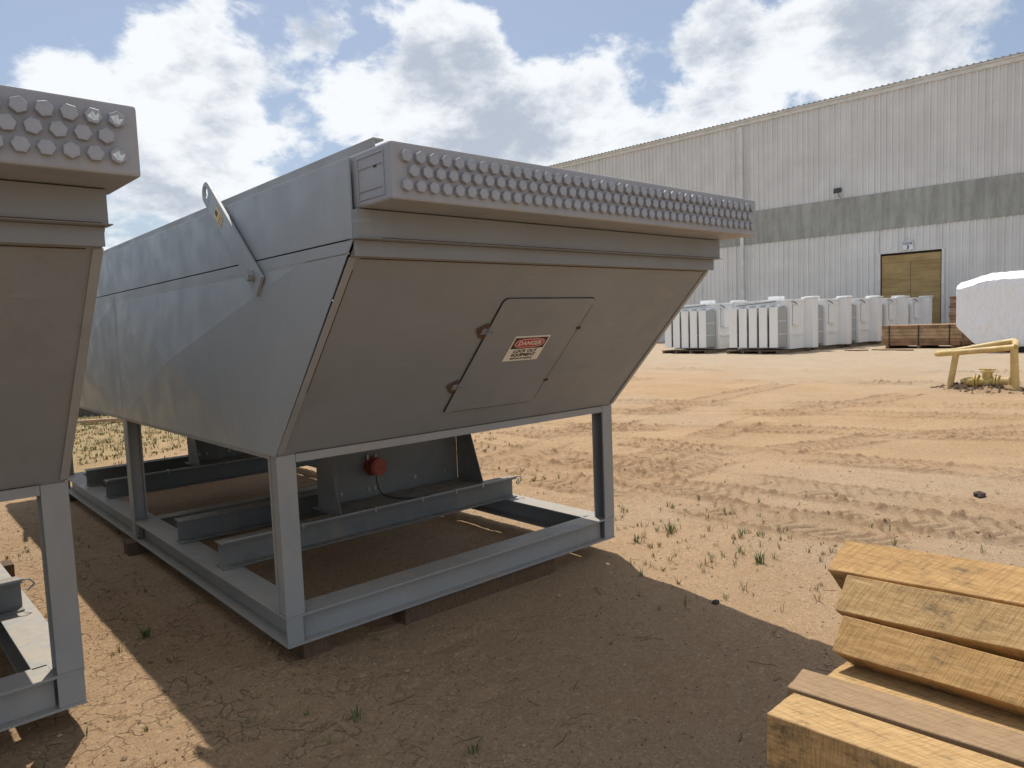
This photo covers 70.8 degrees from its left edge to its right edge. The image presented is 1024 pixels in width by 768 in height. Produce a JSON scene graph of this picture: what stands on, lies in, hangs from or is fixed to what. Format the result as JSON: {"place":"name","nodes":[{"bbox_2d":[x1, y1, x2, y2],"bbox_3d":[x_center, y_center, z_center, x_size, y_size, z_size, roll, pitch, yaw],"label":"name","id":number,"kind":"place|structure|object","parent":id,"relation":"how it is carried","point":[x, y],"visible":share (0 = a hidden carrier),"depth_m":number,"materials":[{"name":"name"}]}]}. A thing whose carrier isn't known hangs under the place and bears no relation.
{"place":"outdoors","nodes":[
{"label":"outdoors","id":0,"kind":"place"},
{"bbox_2d":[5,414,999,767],"bbox_3d":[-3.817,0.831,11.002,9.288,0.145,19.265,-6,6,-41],"label":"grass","id":1,"kind":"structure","parent":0,"point":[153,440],"depth_m":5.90,"materials":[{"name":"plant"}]},
{"bbox_2d":[0,342,1023,767],"bbox_3d":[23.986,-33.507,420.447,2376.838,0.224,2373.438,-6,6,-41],"label":"ground","id":2,"kind":"structure","parent":0,"point":[668,402],"depth_m":4.44,"materials":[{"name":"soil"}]},
{"bbox_2d":[0,560,14,576],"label":"dunnage timber","id":3,"kind":"object","parent":2,"relation":"on","point":[8,565],"visible":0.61,"depth_m":4.95,"materials":[{"name":"brown wood"}]},
{"bbox_2d":[0,85,140,731],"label":"air cooler","id":4,"kind":"object","parent":3,"relation":"on","point":[68,164],"visible":1,"depth_m":2.36,"materials":[{"name":"grey paint"}]},
{"bbox_2d":[69,485,105,500],"bbox_3d":[-3.649,1.053,8.124,2.520,0.128,0.140,-6,6,-41],"label":"dunnage timber","id":5,"kind":"object","parent":2,"relation":"on","point":[71,498],"depth_m":7.31,"materials":[{"name":"brown wood"}]},
{"bbox_2d":[78,408,102,416],"bbox_3d":[-9.317,0.461,16.168,5.500,0.340,1.600,-4,5,-22],"label":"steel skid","id":6,"kind":"object","parent":2,"relation":"on","point":[84,412],"visible":0.04,"depth_m":15.45,"materials":[{"name":"grey metal"}]},
{"bbox_2d":[77,418,122,423],"bbox_3d":[-7.468,0.681,14.312,2.400,0.060,0.140,-3,5,-13],"label":"loose board","id":7,"kind":"object","parent":2,"relation":"on","point":[98,420],"depth_m":14.11,"materials":[{"name":"brown wood"}]},
{"bbox_2d":[132,620,157,637],"bbox_3d":[-1.973,1.328,3.881,0.136,0.079,0.125,-5,5,-29],"label":"weed","id":8,"kind":"object","parent":2,"relation":"on","point":[146,633],"visible":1,"depth_m":3.88,"materials":[{"name":"plant"}]},
{"bbox_2d":[123,513,326,556],"bbox_3d":[-1.950,1.142,6.225,2.520,0.128,0.140,-6,6,-41],"label":"dunnage timber","id":9,"kind":"object","parent":2,"relation":"on","point":[132,547],"visible":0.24,"depth_m":5.39,"materials":[{"name":"brown wood"}]},
{"bbox_2d":[68,137,755,648],"bbox_3d":[-1.996,-0.063,6.126,2.514,2.288,7.518,-6,6,-41],"label":"air cooler","id":10,"kind":"object","parent":9,"relation":"on","point":[370,333],"visible":0.9,"depth_m":3.71,"materials":[{"name":"grey paint"}]},
{"bbox_2d":[290,636,329,659],"bbox_3d":[-1.034,1.315,3.663,0.140,0.128,0.190,-6,6,-41],"label":"dunnage timber","id":11,"kind":"object","parent":2,"relation":"on","point":[312,649],"visible":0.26,"depth_m":3.59,"materials":[{"name":"brown wood"}]},
{"bbox_2d":[343,702,367,721],"bbox_3d":[-0.633,1.357,2.965,0.121,0.071,0.089,1,6,33],"label":"weed","id":12,"kind":"object","parent":2,"relation":"on","point":[355,715],"visible":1,"depth_m":2.99,"materials":[{"name":"plant"}]},
{"bbox_2d":[30,502,869,767],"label":"straw litter","id":13,"kind":"object","parent":2,"relation":"on","point":[451,669],"visible":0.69,"depth_m":3.27,"materials":[{"name":"beige plant"}]},
{"bbox_2d":[458,737,487,754],"bbox_3d":[-0.142,1.361,2.694,0.116,0.073,0.079,-4,5,-19],"label":"weed","id":14,"kind":"object","parent":2,"relation":"on","point":[474,748],"visible":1,"depth_m":2.71,"materials":[{"name":"plant"}]},
{"bbox_2d":[392,558,554,625],"bbox_3d":[-0.196,1.227,4.348,1.150,0.128,0.140,-6,6,-41],"label":"dunnage timber","id":15,"kind":"object","parent":2,"relation":"on","point":[406,617],"visible":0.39,"depth_m":4.23,"materials":[{"name":"brown wood"}]},
{"bbox_2d":[632,533,640,542],"bbox_3d":[0.909,1.115,5.222,0.120,0.072,0.103,0,5,24],"label":"weed","id":16,"kind":"object","parent":2,"relation":"on","point":[635,540],"visible":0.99,"depth_m":5.23,"materials":[{"name":"plant"}]},
{"bbox_2d":[663,522,677,533],"bbox_3d":[1.176,1.070,5.414,0.158,0.101,0.195,0,5,28],"label":"weed","id":17,"kind":"object","parent":2,"relation":"on","point":[670,529],"visible":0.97,"depth_m":5.39,"materials":[{"name":"plant"}]},
{"bbox_2d":[661,300,746,353],"bbox_3d":[9.090,-2.727,34.078,2.820,2.420,2.920,-6,6,-41],"label":"transformer","id":18,"kind":"object","parent":2,"relation":"on","point":[702,326],"visible":0.81,"depth_m":33.20,"materials":[{"name":"white metal"}]},
{"bbox_2d":[712,600,719,604],"bbox_3d":[1.143,1.225,4.047,0.040,0.021,0.057,1,6,37],"label":"stone","id":19,"kind":"object","parent":2,"relation":"on","point":[714,602],"visible":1,"depth_m":4.03,"materials":[{"name":"grey stone"}]},
{"bbox_2d":[745,549,768,563],"bbox_3d":[1.597,1.116,4.670,0.212,0.101,0.115,0,5,20],"label":"weed","id":20,"kind":"object","parent":2,"relation":"on","point":[759,560],"visible":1,"depth_m":4.67,"materials":[{"name":"plant"}]},
{"bbox_2d":[727,296,819,353],"bbox_3d":[11.348,-2.597,31.406,2.820,2.420,2.920,-6,6,-41],"label":"transformer","id":21,"kind":"object","parent":2,"relation":"on","point":[778,324],"visible":1,"depth_m":30.78,"materials":[{"name":"white metal"}]},
{"bbox_2d":[549,52,1023,341],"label":"warehouse","id":22,"kind":"structure","parent":2,"relation":"on","point":[931,165],"depth_m":42.14,"materials":[{"name":"metal"}]},
{"bbox_2d":[833,187,841,197],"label":"flood light","id":23,"kind":"object","parent":22,"relation":"attached to","point":[837,190],"visible":1,"depth_m":42.88,"materials":[{"name":"metal"}]},
{"bbox_2d":[902,240,913,250],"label":"dock sign","id":24,"kind":"object","parent":22,"relation":"attached to","point":[907,245],"visible":1,"depth_m":40.86,"materials":[{"name":"white metal"}]},
{"bbox_2d":[877,247,944,323],"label":"dock door","id":25,"kind":"structure","parent":22,"relation":"in","point":[917,273],"depth_m":40.89,"materials":[{"name":"brown wood"}]},
{"bbox_2d":[795,296,852,349],"bbox_3d":[13.728,-2.849,33.379,2.820,2.420,2.920,-6,6,-41],"label":"transformer","id":26,"kind":"object","parent":2,"relation":"on","point":[835,321],"visible":0.45,"depth_m":32.80,"materials":[{"name":"white metal"}]},
{"bbox_2d":[827,296,882,346],"bbox_3d":[16.083,-3.090,35.231,2.820,2.420,2.920,-6,6,-41],"label":"transformer","id":27,"kind":"object","parent":2,"relation":"on","point":[867,319],"visible":0.47,"depth_m":34.65,"materials":[{"name":"white metal"}]},
{"bbox_2d":[859,295,909,343],"bbox_3d":[18.403,-3.333,37.121,2.820,2.420,2.920,-6,6,-41],"label":"transformer","id":28,"kind":"object","parent":2,"relation":"on","point":[895,310],"visible":0.29,"depth_m":36.54,"materials":[{"name":"white metal"}]},
{"bbox_2d":[872,349,913,350],"bbox_3d":[15.444,-1.386,29.233,0.160,0.045,1.600,-6,6,-36],"label":"loose board","id":29,"kind":"object","parent":2,"relation":"on","point":[895,349],"visible":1,"depth_m":28.99,"materials":[{"name":"brown wood"}]},
{"bbox_2d":[891,295,932,323],"bbox_3d":[20.724,-3.576,39.012,2.820,2.420,2.920,-6,6,-41],"label":"transformer","id":30,"kind":"object","parent":2,"relation":"on","point":[919,309],"visible":0.27,"depth_m":38.48,"materials":[{"name":"white metal"}]},
{"bbox_2d":[881,323,972,348],"bbox_3d":[17.738,-2.058,30.631,2.220,0.982,3.089,-6,6,-41],"label":"lumber stack","id":31,"kind":"object","parent":2,"relation":"on","point":[926,335],"visible":0.72,"depth_m":29.88,"materials":[{"name":"brown wood"}]},
{"bbox_2d":[949,296,973,343],"bbox_3d":[20.784,-2.901,32.310,1.520,2.155,1.688,-6,6,-41],"label":"lumber stack","id":32,"kind":"object","parent":2,"relation":"on","point":[953,298],"visible":0.09,"depth_m":32.28,"materials":[{"name":"brown wood"}]},
{"bbox_2d":[934,338,1019,389],"bbox_3d":[9.041,-0.319,13.948,0.635,1.102,1.490,-6,6,-41],"label":"pipe guard","id":33,"kind":"object","parent":2,"relation":"on","point":[1011,345],"visible":0.91,"depth_m":13.73,"materials":[{"name":"yellow paint"}]},
{"bbox_2d":[930,382,1023,394],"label":"dirt clods","id":34,"kind":"object","parent":2,"relation":"on","point":[976,387],"visible":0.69,"depth_m":13.60,"materials":[{"name":"soil"}]},
{"bbox_2d":[973,491,985,497],"bbox_3d":[3.965,0.940,6.110,0.156,0.052,0.090,-6,6,-41],"label":"stone","id":35,"kind":"object","parent":2,"relation":"on","point":[979,494],"visible":1,"depth_m":6.08,"materials":[{"name":"grey stone"}]},
{"bbox_2d":[960,368,1010,385],"bbox_3d":[9.076,-0.109,13.829,0.249,0.376,0.820,-6,6,-41],"label":"valve","id":36,"kind":"object","parent":2,"relation":"on","point":[986,378],"visible":0.88,"depth_m":13.74,"materials":[{"name":"yellow metal"}]},
{"bbox_2d":[956,270,1023,351],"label":"wrapped load","id":37,"kind":"object","parent":2,"relation":"on","point":[990,307],"visible":0.96,"depth_m":25.15,"materials":[{"name":"white plastic"}]},
{"bbox_2d":[0,0,1023,300],"label":"sky","id":38,"kind":"structure","parent":0,"point":[236,97],"materials":[{"name":"blue"}]},
{"bbox_2d":[766,693,1021,767],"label":"timber","id":39,"kind":"object","parent":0,"point":[804,732],"visible":1,"depth_m":1.64,"materials":[{"name":"brown wood"}]},
{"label":"timber","id":40,"kind":"object","parent":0,"visible":0},
{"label":"timber","id":41,"kind":"object","parent":40,"relation":"on","visible":0},
{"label":"timber","id":42,"kind":"object","parent":41,"relation":"on","visible":0},
{"bbox_2d":[828,541,1023,607],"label":"timber","id":43,"kind":"object","parent":42,"relation":"on","point":[992,582],"visible":0.56,"depth_m":2.02,"materials":[{"name":"brown wood"}]},
{"bbox_2d":[835,575,1023,661],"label":"timber","id":44,"kind":"object","parent":42,"relation":"on","point":[993,628],"visible":0.9,"depth_m":1.90,"materials":[{"name":"brown wood"}]},
{"bbox_3d":[1.397,1.381,1.565,0.930,0.130,0.120,-6,6,-41],"label":"bearer","id":45,"kind":"object","parent":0,"visible":0},
{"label":"timber","id":46,"kind":"object","parent":45,"relation":"on","visible":0},
{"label":"timber","id":47,"kind":"object","parent":46,"relation":"on","visible":0},
{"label":"timber","id":48,"kind":"object","parent":47,"relation":"on","visible":0},
{"bbox_2d":[828,662,1023,732],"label":"timber","id":49,"kind":"object","parent":48,"relation":"on","point":[852,673],"visible":0.3,"depth_m":1.81,"materials":[{"name":"brown wood"}]},
{"bbox_2d":[832,616,1023,716],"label":"timber","id":50,"kind":"object","parent":49,"relation":"on","point":[985,678],"visible":1,"depth_m":1.81,"materials":[{"name":"brown wood"}]},
{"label":"timber","id":51,"kind":"object","parent":47,"relation":"on","visible":0},
{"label":"timber","id":52,"kind":"object","parent":51,"relation":"on","visible":0},
{"bbox_2d":[787,669,1023,767],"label":"timber","id":53,"kind":"object","parent":52,"relation":"on","point":[989,740],"visible":0.72,"depth_m":1.68,"materials":[{"name":"brown wood"}]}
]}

